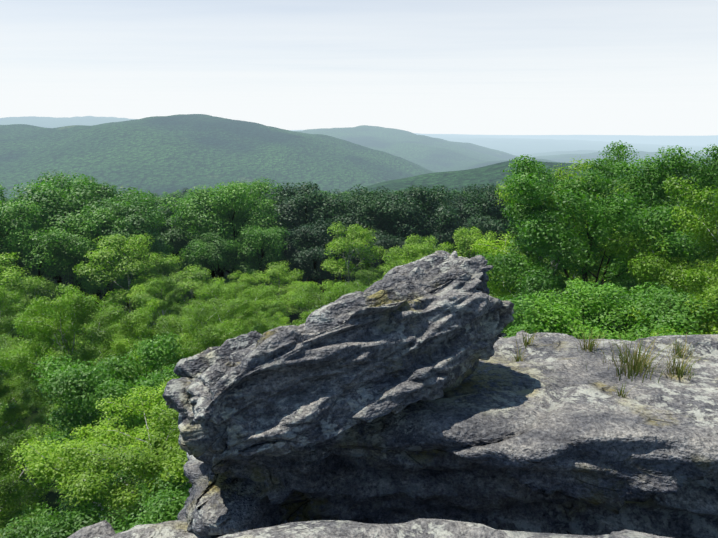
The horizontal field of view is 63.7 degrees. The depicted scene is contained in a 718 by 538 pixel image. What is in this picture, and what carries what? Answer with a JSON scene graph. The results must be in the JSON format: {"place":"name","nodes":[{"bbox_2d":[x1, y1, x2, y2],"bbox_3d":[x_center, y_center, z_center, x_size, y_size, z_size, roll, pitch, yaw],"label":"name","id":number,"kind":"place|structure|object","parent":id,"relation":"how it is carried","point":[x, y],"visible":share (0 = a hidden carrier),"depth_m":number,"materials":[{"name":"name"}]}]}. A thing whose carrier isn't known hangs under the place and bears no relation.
{"place":"outdoors","nodes":[
{"label":"outdoors","id":0,"kind":"place"},
{"bbox_2d":[0,0,717,135],"bbox_3d":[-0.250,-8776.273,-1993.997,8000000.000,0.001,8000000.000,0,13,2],"label":"sky","id":1,"kind":"structure","parent":0,"point":[563,67],"depth_m":72045.66,"materials":[{"name":"white"}]},
{"bbox_2d":[0,114,717,526],"bbox_3d":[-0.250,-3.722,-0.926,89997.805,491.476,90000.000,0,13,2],"label":"terrain","id":2,"kind":"structure","parent":0,"point":[162,154],"depth_m":1439.34,"materials":[{"name":"green plant"}]},
{"bbox_2d":[0,184,26,254],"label":"beech tree","id":3,"kind":"object","parent":2,"relation":"on","point":[2,198],"visible":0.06,"depth_m":54.77,"materials":[{"name":"green plant"}]},
{"bbox_2d":[0,333,32,476],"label":"birch tree","id":4,"kind":"object","parent":2,"relation":"on","point":[12,342],"visible":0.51,"depth_m":22.36,"materials":[{"name":"green plant"}]},
{"bbox_2d":[0,204,37,339],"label":"beech tree","id":5,"kind":"object","parent":2,"relation":"on","point":[7,247],"visible":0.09,"depth_m":50.50,"materials":[{"name":"green plant"}]},
{"bbox_2d":[0,513,37,537],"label":"birch tree","id":6,"kind":"object","parent":2,"relation":"on","point":[3,530],"visible":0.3,"depth_m":11.13,"materials":[{"name":"green plant"}]},
{"bbox_2d":[0,373,41,454],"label":"birch tree","id":7,"kind":"object","parent":2,"relation":"on","point":[16,382],"visible":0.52,"depth_m":22.33,"materials":[{"name":"green plant"}]},
{"bbox_2d":[0,199,47,340],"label":"beech tree","id":8,"kind":"object","parent":2,"relation":"on","point":[20,214],"visible":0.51,"depth_m":48.05,"materials":[{"name":"green plant"}]},
{"bbox_2d":[0,252,49,374],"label":"birch tree","id":9,"kind":"object","parent":2,"relation":"on","point":[15,277],"visible":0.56,"depth_m":38.71,"materials":[{"name":"green plant"}]},
{"bbox_2d":[0,284,50,428],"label":"birch tree","id":10,"kind":"object","parent":2,"relation":"on","point":[6,325],"visible":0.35,"depth_m":28.52,"materials":[{"name":"green plant"}]},
{"bbox_2d":[0,399,58,537],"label":"birch tree","id":11,"kind":"object","parent":2,"relation":"on","point":[11,492],"visible":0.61,"depth_m":12.61,"materials":[{"name":"green plant"}]},
{"bbox_2d":[0,377,61,496],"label":"birch tree","id":12,"kind":"object","parent":2,"relation":"on","point":[43,414],"visible":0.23,"depth_m":24.69,"materials":[{"name":"green plant"}]},
{"bbox_2d":[5,277,65,336],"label":"birch tree","id":13,"kind":"object","parent":2,"relation":"on","point":[46,287],"visible":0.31,"depth_m":44.95,"materials":[{"name":"green plant"}]},
{"bbox_2d":[0,227,82,302],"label":"beech tree","id":14,"kind":"object","parent":2,"relation":"on","point":[50,238],"visible":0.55,"depth_m":47.82,"materials":[{"name":"green plant"}]},
{"bbox_2d":[8,317,76,425],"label":"birch tree","id":15,"kind":"object","parent":2,"relation":"on","point":[35,381],"visible":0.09,"depth_m":32.20,"materials":[{"name":"green plant"}]},
{"bbox_2d":[21,211,71,301],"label":"beech tree","id":16,"kind":"object","parent":2,"relation":"on","point":[43,254],"visible":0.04,"depth_m":56.58,"materials":[{"name":"green plant"}]},
{"bbox_2d":[9,171,114,305],"bbox_3d":[-26.979,-1.427,54.968,8.862,15.243,10.641,-14,18,-43],"label":"beech tree","id":17,"kind":"object","parent":2,"relation":"on","point":[44,190],"visible":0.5,"depth_m":52.51,"materials":[{"name":"green plant"}]},
{"bbox_2d":[29,169,103,295],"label":"beech tree","id":18,"kind":"object","parent":2,"relation":"on","point":[46,177],"visible":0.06,"depth_m":64.20,"materials":[{"name":"green plant"}]},
{"bbox_2d":[0,283,150,512],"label":"birch tree","id":19,"kind":"object","parent":2,"relation":"on","point":[70,304],"visible":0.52,"depth_m":18.54,"materials":[{"name":"green plant"}]},
{"bbox_2d":[55,295,99,354],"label":"birch tree","id":20,"kind":"object","parent":2,"relation":"on","point":[97,299],"visible":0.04,"depth_m":41.42,"materials":[{"name":"green plant"}]},
{"bbox_2d":[46,181,117,307],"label":"beech tree","id":21,"kind":"object","parent":2,"relation":"on","point":[68,211],"visible":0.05,"depth_m":57.63,"materials":[{"name":"green plant"}]},
{"bbox_2d":[66,307,123,348],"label":"birch tree","id":22,"kind":"object","parent":2,"relation":"on","point":[84,327],"visible":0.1,"depth_m":38.08,"materials":[{"name":"green plant"}]},
{"bbox_2d":[11,379,185,512],"bbox_3d":[-2.301,3.604,7.378,3.253,4.386,3.050,-7,15,-29],"label":"tree","id":23,"kind":"object","parent":2,"relation":"on","point":[77,463],"visible":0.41,"depth_m":6.14,"materials":[{"name":"green plant"}]},
{"bbox_2d":[58,199,143,323],"bbox_3d":[-22.501,0.359,51.494,5.952,12.768,7.147,8,15,22],"label":"beech tree","id":24,"kind":"object","parent":2,"relation":"on","point":[84,243],"visible":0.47,"depth_m":49.45,"materials":[{"name":"green plant"}]},
{"bbox_2d":[8,332,196,536],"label":"beech tree","id":25,"kind":"object","parent":2,"relation":"on","point":[78,384],"visible":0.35,"depth_m":11.58,"materials":[{"name":"green plant"}]},
{"bbox_2d":[77,319,138,388],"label":"birch tree","id":26,"kind":"object","parent":2,"relation":"on","point":[115,328],"visible":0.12,"depth_m":28.98,"materials":[{"name":"green plant"}]},
{"bbox_2d":[68,181,166,314],"bbox_3d":[-23.540,-1.376,56.917,9.228,14.563,8.469,-4,13,-7],"label":"beech tree","id":27,"kind":"object","parent":2,"relation":"on","point":[105,194],"visible":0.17,"depth_m":55.36,"materials":[{"name":"green plant"}]},
{"bbox_2d":[73,233,165,339],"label":"birch tree","id":28,"kind":"object","parent":2,"relation":"on","point":[114,245],"visible":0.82,"depth_m":45.03,"materials":[{"name":"green plant"}]},
{"bbox_2d":[82,200,167,327],"bbox_3d":[-20.848,0.265,51.760,7.142,12.762,7.782,-3,14,-26],"label":"beech tree","id":29,"kind":"object","parent":2,"relation":"on","point":[142,222],"visible":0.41,"depth_m":49.72,"materials":[{"name":"green plant"}]},
{"bbox_2d":[79,188,174,297],"bbox_3d":[-20.671,-0.355,52.922,7.607,13.611,9.134,-8,13,-27],"label":"beech tree","id":30,"kind":"object","parent":2,"relation":"on","point":[144,204],"visible":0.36,"depth_m":50.92,"materials":[{"name":"green plant"}]},
{"bbox_2d":[85,297,196,434],"bbox_3d":[-8.428,5.720,22.980,4.661,8.978,4.804,7,13,21],"label":"birch tree","id":31,"kind":"object","parent":2,"relation":"on","point":[140,325],"visible":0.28,"depth_m":21.67,"materials":[{"name":"green plant"}]},
{"bbox_2d":[127,277,181,352],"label":"birch tree","id":32,"kind":"object","parent":2,"relation":"on","point":[139,291],"visible":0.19,"depth_m":42.72,"materials":[{"name":"green plant"}]},
{"bbox_2d":[133,251,183,311],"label":"birch tree","id":33,"kind":"object","parent":2,"relation":"on","point":[167,262],"visible":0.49,"depth_m":48.41,"materials":[{"name":"green plant"}]},
{"bbox_2d":[149,217,172,270],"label":"beech tree","id":34,"kind":"object","parent":2,"relation":"on","point":[165,235],"visible":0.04,"depth_m":66.84,"materials":[{"name":"green plant"}]},
{"bbox_2d":[135,275,189,336],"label":"birch tree","id":35,"kind":"object","parent":2,"relation":"on","point":[163,285],"visible":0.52,"depth_m":37.39,"materials":[{"name":"green plant"}]},
{"bbox_2d":[149,193,177,211],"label":"beech tree","id":36,"kind":"object","parent":2,"relation":"on","point":[158,200],"visible":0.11,"depth_m":79.55,"materials":[{"name":"green plant"}]},
{"bbox_2d":[153,204,200,304],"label":"beech tree","id":37,"kind":"object","parent":2,"relation":"on","point":[176,234],"visible":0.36,"depth_m":63.94,"materials":[{"name":"green plant"}]},
{"bbox_2d":[168,225,202,299],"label":"beech tree","id":38,"kind":"object","parent":2,"relation":"on","point":[176,247],"visible":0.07,"depth_m":66.69,"materials":[{"name":"green plant"}]},
{"bbox_2d":[136,297,252,375],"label":"birch tree","id":39,"kind":"object","parent":2,"relation":"on","point":[209,337],"visible":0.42,"depth_m":21.55,"materials":[{"name":"green plant"}]},
{"bbox_2d":[166,264,224,340],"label":"birch tree","id":40,"kind":"object","parent":2,"relation":"on","point":[193,277],"visible":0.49,"depth_m":44.47,"materials":[{"name":"green plant"}]},
{"bbox_2d":[158,184,250,277],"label":"beech tree","id":41,"kind":"object","parent":2,"relation":"on","point":[195,202],"visible":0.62,"depth_m":57.57,"materials":[{"name":"green plant"}]},
{"bbox_2d":[194,286,225,301],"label":"birch tree","id":42,"kind":"object","parent":2,"relation":"on","point":[217,297],"visible":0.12,"depth_m":45.81,"materials":[{"name":"green plant"}]},
{"bbox_2d":[186,230,242,295],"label":"beech tree","id":43,"kind":"object","parent":2,"relation":"on","point":[217,246],"visible":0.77,"depth_m":54.31,"materials":[{"name":"green plant"}]},
{"bbox_2d":[192,214,243,276],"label":"beech tree","id":44,"kind":"object","parent":2,"relation":"on","point":[213,235],"visible":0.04,"depth_m":64.97,"materials":[{"name":"green plant"}]},
{"bbox_2d":[184,177,281,277],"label":"beech tree","id":45,"kind":"object","parent":2,"relation":"on","point":[235,192],"visible":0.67,"depth_m":57.83,"materials":[{"name":"green plant"}]},
{"bbox_2d":[177,281,288,342],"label":"birch tree","id":46,"kind":"object","parent":2,"relation":"on","point":[257,330],"visible":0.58,"depth_m":27.60,"materials":[{"name":"green plant"}]},
{"bbox_2d":[219,283,249,330],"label":"birch tree","id":47,"kind":"object","parent":2,"relation":"on","point":[226,284],"visible":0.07,"depth_m":46.99,"materials":[{"name":"green plant"}]},
{"bbox_2d":[215,320,268,354],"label":"birch tree","id":48,"kind":"object","parent":2,"relation":"on","point":[246,332],"visible":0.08,"depth_m":32.53,"materials":[{"name":"green plant"}]},
{"bbox_2d":[228,270,261,321],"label":"birch tree","id":49,"kind":"object","parent":2,"relation":"on","point":[245,278],"visible":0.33,"depth_m":51.97,"materials":[{"name":"green plant"}]},
{"bbox_2d":[219,176,274,236],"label":"beech tree","id":50,"kind":"object","parent":2,"relation":"on","point":[236,182],"visible":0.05,"depth_m":68.96,"materials":[{"name":"green plant"}]},
{"bbox_2d":[227,194,291,267],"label":"beech tree","id":51,"kind":"object","parent":2,"relation":"on","point":[275,223],"visible":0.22,"depth_m":65.65,"materials":[{"name":"green plant"}]},
{"bbox_2d":[231,225,289,308],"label":"beech tree","id":52,"kind":"object","parent":2,"relation":"on","point":[262,235],"visible":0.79,"depth_m":55.69,"materials":[{"name":"green plant"}]},
{"bbox_2d":[236,290,288,335],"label":"birch tree","id":53,"kind":"object","parent":2,"relation":"on","point":[259,301],"visible":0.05,"depth_m":43.95,"materials":[{"name":"green plant"}]},
{"bbox_2d":[244,307,288,336],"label":"birch tree","id":54,"kind":"object","parent":2,"relation":"on","point":[268,313],"visible":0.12,"depth_m":35.92,"materials":[{"name":"green plant"}]},
{"bbox_2d":[244,294,292,333],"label":"birch tree","id":55,"kind":"object","parent":2,"relation":"on","point":[267,304],"visible":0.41,"depth_m":40.91,"materials":[{"name":"green plant"}]},
{"bbox_2d":[252,235,304,309],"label":"tree","id":56,"kind":"object","parent":2,"relation":"on","point":[288,257],"visible":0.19,"depth_m":58.83,"materials":[{"name":"green plant"}]},
{"bbox_2d":[252,260,305,317],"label":"birch tree","id":57,"kind":"object","parent":2,"relation":"on","point":[280,269],"visible":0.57,"depth_m":50.19,"materials":[{"name":"green plant"}]},
{"bbox_2d":[284,280,319,322],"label":"birch tree","id":58,"kind":"object","parent":2,"relation":"on","point":[309,285],"visible":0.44,"depth_m":47.71,"materials":[{"name":"green plant"}]},
{"bbox_2d":[270,181,347,298],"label":"oak tree","id":59,"kind":"object","parent":2,"relation":"on","point":[303,198],"visible":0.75,"depth_m":64.79,"materials":[{"name":"green plant"}]},
{"bbox_2d":[279,218,353,285],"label":"oak tree","id":60,"kind":"object","parent":2,"relation":"on","point":[321,236],"visible":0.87,"depth_m":57.81,"materials":[{"name":"green plant"}]},
{"bbox_2d":[291,207,342,292],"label":"tree","id":61,"kind":"object","parent":2,"relation":"on","point":[323,290],"visible":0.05,"depth_m":71.35,"materials":[{"name":"green plant"}]},
{"bbox_2d":[266,280,372,335],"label":"birch tree","id":62,"kind":"object","parent":2,"relation":"on","point":[300,300],"visible":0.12,"depth_m":24.08,"materials":[{"name":"green plant"}]},
{"bbox_2d":[319,280,353,299],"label":"birch tree","id":63,"kind":"object","parent":2,"relation":"on","point":[328,285],"visible":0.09,"depth_m":46.26,"materials":[{"name":"green plant"}]},
{"bbox_2d":[303,214,372,281],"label":"tree","id":64,"kind":"object","parent":2,"relation":"on","point":[338,258],"visible":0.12,"depth_m":66.08,"materials":[{"name":"green plant"}]},
{"bbox_2d":[320,221,388,289],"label":"birch tree","id":65,"kind":"object","parent":2,"relation":"on","point":[357,234],"visible":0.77,"depth_m":52.77,"materials":[{"name":"green plant"}]},
{"bbox_2d":[348,267,383,290],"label":"birch tree","id":66,"kind":"object","parent":2,"relation":"on","point":[370,273],"visible":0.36,"depth_m":50.55,"materials":[{"name":"green plant"}]},
{"bbox_2d":[328,184,406,270],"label":"tree","id":67,"kind":"object","parent":2,"relation":"on","point":[360,207],"visible":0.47,"depth_m":61.69,"materials":[{"name":"green plant"}]},
{"bbox_2d":[345,229,404,281],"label":"tree","id":68,"kind":"object","parent":2,"relation":"on","point":[383,240],"visible":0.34,"depth_m":57.59,"materials":[{"name":"green plant"}]},
{"bbox_2d":[358,186,408,264],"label":"tree","id":69,"kind":"object","parent":2,"relation":"on","point":[385,193],"visible":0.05,"depth_m":68.97,"materials":[{"name":"green plant"}]},
{"bbox_2d":[376,257,405,274],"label":"birch tree","id":70,"kind":"object","parent":2,"relation":"on","point":[386,267],"visible":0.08,"depth_m":51.83,"materials":[{"name":"green plant"}]},
{"bbox_2d":[366,189,446,241],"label":"tree","id":71,"kind":"object","parent":2,"relation":"on","point":[435,209],"visible":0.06,"depth_m":64.92,"materials":[{"name":"green plant"}]},
{"bbox_2d":[381,244,433,274],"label":"birch tree","id":72,"kind":"object","parent":2,"relation":"on","point":[401,254],"visible":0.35,"depth_m":45.30,"materials":[{"name":"green plant"}]},
{"bbox_2d":[381,237,442,262],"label":"tree","id":73,"kind":"object","parent":2,"relation":"on","point":[438,245],"visible":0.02,"depth_m":56.51,"materials":[{"name":"green plant"}]},
{"bbox_2d":[370,184,460,259],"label":"tree","id":74,"kind":"object","parent":2,"relation":"on","point":[419,204],"visible":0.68,"depth_m":59.71,"materials":[{"name":"green plant"}]},
{"bbox_2d":[388,233,453,268],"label":"birch tree","id":75,"kind":"object","parent":2,"relation":"on","point":[429,241],"visible":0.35,"depth_m":47.57,"materials":[{"name":"green plant"}]},
{"bbox_2d":[421,218,467,261],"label":"tree","id":76,"kind":"object","parent":2,"relation":"on","point":[444,235],"visible":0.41,"depth_m":58.83,"materials":[{"name":"green plant"}]},
{"bbox_2d":[430,188,500,260],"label":"tree","id":77,"kind":"object","parent":2,"relation":"on","point":[460,204],"visible":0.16,"depth_m":67.38,"materials":[{"name":"green plant"}]},
{"bbox_2d":[439,226,498,261],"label":"birch tree","id":78,"kind":"object","parent":2,"relation":"on","point":[465,241],"visible":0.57,"depth_m":52.65,"materials":[{"name":"green plant"}]},
{"bbox_2d":[448,192,507,260],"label":"tree","id":79,"kind":"object","parent":2,"relation":"on","point":[462,219],"visible":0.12,"depth_m":65.91,"materials":[{"name":"green plant"}]},
{"bbox_2d":[462,183,497,240],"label":"tree","id":80,"kind":"object","parent":2,"relation":"on","point":[483,190],"visible":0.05,"depth_m":72.02,"materials":[{"name":"green plant"}]},
{"bbox_2d":[461,184,545,260],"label":"tree","id":81,"kind":"object","parent":2,"relation":"on","point":[484,226],"visible":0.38,"depth_m":56.41,"materials":[{"name":"green plant"}]},
{"bbox_2d":[487,219,519,285],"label":"tree","id":82,"kind":"object","parent":2,"relation":"on","point":[505,234],"visible":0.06,"depth_m":59.35,"materials":[{"name":"green plant"}]},
{"bbox_2d":[509,237,550,278],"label":"tree","id":83,"kind":"object","parent":2,"relation":"on","point":[529,262],"visible":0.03,"depth_m":51.69,"materials":[{"name":"green plant"}]},
{"bbox_2d":[510,240,569,283],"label":"birch tree","id":84,"kind":"object","parent":2,"relation":"on","point":[533,257],"visible":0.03,"depth_m":51.02,"materials":[{"name":"green plant"}]},
{"bbox_2d":[470,156,632,301],"bbox_3d":[7.200,2.518,22.139,6.430,13.318,6.107,12,20,39],"label":"birch tree","id":85,"kind":"object","parent":2,"relation":"on","point":[482,246],"visible":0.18,"depth_m":21.06,"materials":[{"name":"green plant"}]},
{"bbox_2d":[494,265,650,333],"bbox_3d":[4.433,5.093,14.156,5.866,10.479,4.938,12,18,43],"label":"shrub","id":86,"kind":"object","parent":2,"relation":"on","point":[535,282],"visible":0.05,"depth_m":13.32,"materials":[{"name":"green plant"}]},
{"bbox_2d":[566,220,602,283],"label":"beech tree","id":87,"kind":"object","parent":2,"relation":"on","point":[586,252],"depth_m":41.13,"materials":[{"name":"green plant"}]},
{"bbox_2d":[470,154,717,327],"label":"beech tree","id":88,"kind":"object","parent":2,"relation":"on","point":[536,227],"visible":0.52,"depth_m":16.92,"materials":[{"name":"green plant"}]},
{"bbox_2d":[511,278,717,336],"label":"shrub","id":89,"kind":"object","parent":2,"relation":"on","point":[554,314],"visible":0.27,"depth_m":6.85,"materials":[{"name":"green plant"}]},
{"bbox_2d":[598,202,692,289],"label":"birch tree","id":90,"kind":"object","parent":2,"relation":"on","point":[636,238],"visible":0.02,"depth_m":28.24,"materials":[{"name":"green plant"}]},
{"bbox_2d":[574,140,717,330],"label":"beech tree","id":91,"kind":"object","parent":2,"relation":"on","point":[705,175],"visible":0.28,"depth_m":19.68,"materials":[{"name":"green plant"}]},
{"bbox_2d":[597,175,717,331],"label":"birch tree","id":92,"kind":"object","parent":2,"relation":"on","point":[676,275],"visible":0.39,"depth_m":14.64,"materials":[{"name":"green plant"}]},
{"bbox_2d":[616,176,699,225],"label":"beech tree","id":93,"kind":"object","parent":2,"relation":"on","point":[655,201],"visible":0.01,"depth_m":45.59,"materials":[{"name":"green plant"}]},
{"bbox_2d":[627,283,717,332],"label":"shrub","id":94,"kind":"object","parent":2,"relation":"on","point":[713,297],"visible":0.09,"depth_m":6.60,"materials":[{"name":"green plant"}]},
{"bbox_2d":[690,245,717,286],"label":"birch tree","id":95,"kind":"object","parent":2,"relation":"on","point":[702,263],"visible":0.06,"depth_m":27.41,"materials":[{"name":"green plant"}]},
{"bbox_3d":[1.060,9.475,4.096,9.471,13.783,8.562,-2,13,-8],"label":"rock crag","id":96,"kind":"object","parent":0,"visible":0},
{"bbox_2d":[0,452,185,537],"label":"shrub","id":97,"kind":"object","parent":96,"relation":"on","point":[161,503],"visible":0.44,"depth_m":5.75,"materials":[{"name":"green plant"}]},
{"bbox_2d":[56,509,348,537],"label":"ledge rock","id":98,"kind":"object","parent":96,"relation":"on","point":[111,523],"visible":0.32,"depth_m":3.60,"materials":[{"name":"grey stone"}]},
{"bbox_2d":[173,329,717,537],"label":"platform rock","id":99,"kind":"object","parent":96,"relation":"on","point":[550,435],"visible":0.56,"depth_m":3.55,"materials":[{"name":"grey stone"}]},
{"bbox_2d":[155,257,521,469],"bbox_3d":[-0.072,0.547,3.692,2.363,0.928,1.025,-14,1,-28],"label":"boulder","id":100,"kind":"object","parent":99,"relation":"on","point":[433,326],"visible":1,"depth_m":3.32,"materials":[{"name":"grey stone"}]},
{"bbox_2d":[512,339,534,360],"bbox_3d":[1.211,0.630,4.458,0.217,0.148,0.237,-8,15,-30],"label":"grass tuft","id":101,"kind":"object","parent":99,"relation":"on","point":[518,356],"visible":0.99,"depth_m":4.45,"materials":[{"name":"green plant"}]},
{"bbox_2d":[514,328,546,349],"bbox_3d":[1.410,0.559,4.877,0.270,0.152,0.304,-5,14,-20],"label":"grass tuft","id":102,"kind":"object","parent":99,"relation":"on","point":[526,342],"visible":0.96,"depth_m":4.86,"materials":[{"name":"green plant"}]},
{"bbox_2d":[571,323,607,350],"bbox_3d":[1.848,0.570,4.661,0.371,0.189,0.355,0,13,2],"label":"grass tuft","id":103,"kind":"object","parent":99,"relation":"on","point":[590,346],"visible":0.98,"depth_m":4.68,"materials":[{"name":"green plant"}]},
{"bbox_2d":[612,385,636,398],"bbox_3d":[1.692,0.787,3.697,0.171,0.096,0.142,0,13,2],"label":"grass tuft","id":104,"kind":"object","parent":99,"relation":"on","point":[621,395],"visible":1,"depth_m":3.70,"materials":[{"name":"green plant"}]},
{"bbox_2d":[573,332,692,383],"bbox_3d":[1.997,0.641,4.185,0.714,0.240,0.751,-10,16,-38],"label":"grass tuft","id":105,"kind":"object","parent":99,"relation":"on","point":[637,367],"visible":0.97,"depth_m":4.20,"materials":[{"name":"green plant"}]},
{"bbox_2d":[655,344,702,379],"bbox_3d":[2.295,0.668,4.115,0.346,0.168,0.427,0,13,2],"label":"grass tuft","id":106,"kind":"object","parent":99,"relation":"on","point":[679,372],"visible":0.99,"depth_m":4.12,"materials":[{"name":"green plant"}]},
{"bbox_2d":[661,334,699,355],"bbox_3d":[2.548,0.609,4.556,0.242,0.166,0.356,0,13,2],"label":"grass tuft","id":107,"kind":"object","parent":99,"relation":"on","point":[677,350],"visible":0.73,"depth_m":4.56,"materials":[{"name":"green plant"}]},
{"bbox_2d":[375,532,626,537],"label":"rock","id":108,"kind":"object","parent":96,"relation":"on","point":[413,535],"visible":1,"depth_m":2.47,"materials":[{"name":"grey stone"}]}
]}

